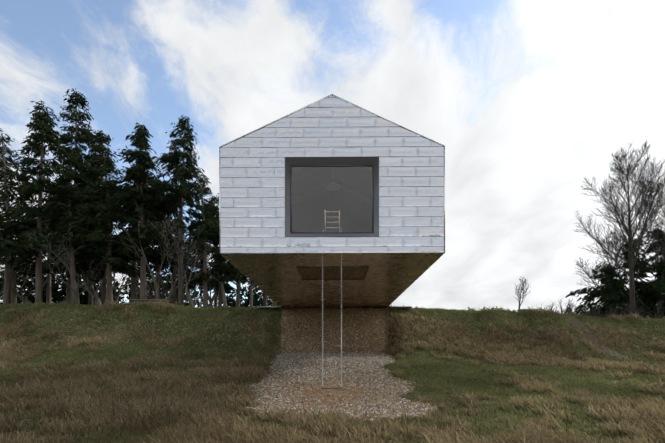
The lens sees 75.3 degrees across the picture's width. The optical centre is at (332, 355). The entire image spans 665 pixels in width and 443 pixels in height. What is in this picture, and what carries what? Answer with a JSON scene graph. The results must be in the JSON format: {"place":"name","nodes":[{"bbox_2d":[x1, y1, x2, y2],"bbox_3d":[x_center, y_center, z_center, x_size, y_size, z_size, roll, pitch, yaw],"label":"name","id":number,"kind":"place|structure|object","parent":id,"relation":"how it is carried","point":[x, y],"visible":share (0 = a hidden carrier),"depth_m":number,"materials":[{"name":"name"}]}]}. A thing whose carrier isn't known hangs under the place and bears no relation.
{"place":"outdoors","nodes":[
{"label":"outdoors","id":0,"kind":"place"},
{"bbox_2d":[220,109,443,246],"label":"cladding joints","id":1,"kind":"object","parent":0,"point":[392,166],"visible":0.04,"depth_m":13.39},
{"bbox_2d":[220,95,443,251],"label":"barn gable tiles","id":2,"kind":"object","parent":1,"relation":"attached to","point":[252,219],"visible":0.96,"depth_m":13.37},
{"bbox_2d":[285,156,378,236],"bbox_3d":[-0.018,-4.913,13.479,2.924,2.484,0.248,0,0,1],"label":"window frame","id":3,"kind":"object","parent":2,"relation":"in","point":[291,162],"visible":0.96,"depth_m":13.49,"materials":[{"name":"grey metal"}]},
{"bbox_2d":[292,166,371,231],"bbox_3d":[-0.017,-4.923,13.604,2.600,2.140,0.001,0,0,1],"label":"window glass","id":4,"kind":"object","parent":3,"relation":"in","point":[332,199],"visible":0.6,"depth_m":13.60,"materials":[{"name":"grey glass"}]},
{"bbox_2d":[219,94,444,253],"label":"wall edge trim","id":5,"kind":"structure","parent":2,"relation":"attached to","point":[324,252],"depth_m":13.36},
{"bbox_2d":[0,305,664,442],"bbox_3d":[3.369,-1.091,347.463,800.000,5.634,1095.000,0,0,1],"label":"terrain","id":6,"kind":"structure","parent":0,"point":[310,343],"depth_m":26.66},
{"bbox_2d":[0,197,271,307],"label":"bare trees","id":7,"kind":"object","parent":6,"relation":"on","point":[94,294],"visible":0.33,"depth_m":38.79,"materials":[{"name":"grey plant"}]},
{"bbox_2d":[128,299,168,304],"bbox_3d":[-13.338,-3.609,31.316,2.600,0.826,1.860,0,0,1],"label":"picnic table","id":8,"kind":"object","parent":6,"relation":"on","point":[135,300],"visible":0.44,"depth_m":31.01,"materials":[{"name":"brown"}]},
{"bbox_2d":[0,373,654,442],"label":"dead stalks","id":9,"kind":"object","parent":6,"relation":"on","point":[300,417],"visible":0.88,"depth_m":7.12,"materials":[{"name":"brown plant"}]},
{"bbox_2d":[0,299,664,442],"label":"grass","id":10,"kind":"structure","parent":6,"relation":"on","point":[555,366],"depth_m":16.47,"materials":[{"name":"green plant"}]},
{"bbox_2d":[246,307,454,424],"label":"gravel stones","id":11,"kind":"object","parent":6,"relation":"on","point":[331,357],"visible":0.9,"depth_m":16.60,"materials":[{"name":"grey gravel"}]},
{"bbox_2d":[57,141,664,318],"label":"bare trees","id":12,"kind":"object","parent":6,"relation":"on","point":[645,203],"visible":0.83,"depth_m":35.39,"materials":[{"name":"grey plant"}]},
{"bbox_3d":[0.133,-5.623,28.379,7.000,4.920,30.000,0,0,1],"label":"barn","id":13,"kind":"object","parent":6,"relation":"on","visible":0},
{"bbox_2d":[322,256,341,386],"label":"swing chains","id":14,"kind":"object","parent":13,"relation":"hanging from","point":[322,321],"visible":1,"depth_m":13.68,"materials":[{"name":"silver metal"}]},
{"bbox_2d":[296,267,368,279],"bbox_3d":[0.015,-3.151,16.730,2.595,0.030,2.535,0,0,1],"label":"window frame","id":15,"kind":"object","parent":13,"relation":"attached to","point":[333,267],"visible":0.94,"depth_m":15.96,"materials":[{"name":"brown metal"}]},
{"bbox_2d":[298,268,366,279],"bbox_3d":[0.015,-3.157,16.730,2.560,0.001,2.500,0,0,1],"label":"floor window","id":16,"kind":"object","parent":15,"relation":"in","point":[333,273],"visible":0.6,"depth_m":16.65,"materials":[{"name":"brown glass"}]},
{"bbox_2d":[221,253,443,307],"bbox_3d":[0.133,-3.163,28.379,7.000,0.001,30.000,0,0,1],"label":"building underside","id":17,"kind":"object","parent":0,"point":[388,280],"visible":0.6,"depth_m":17.54,"materials":[{"name":"brown wood"}]},
{"bbox_2d":[0,0,664,313],"label":"sky","id":18,"kind":"structure","parent":0,"point":[527,101],"materials":[{"name":"white"}]},
{"bbox_2d":[257,306,411,308],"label":"barn side strips","id":19,"kind":"object","parent":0,"point":[402,307],"visible":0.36,"depth_m":27.95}
]}

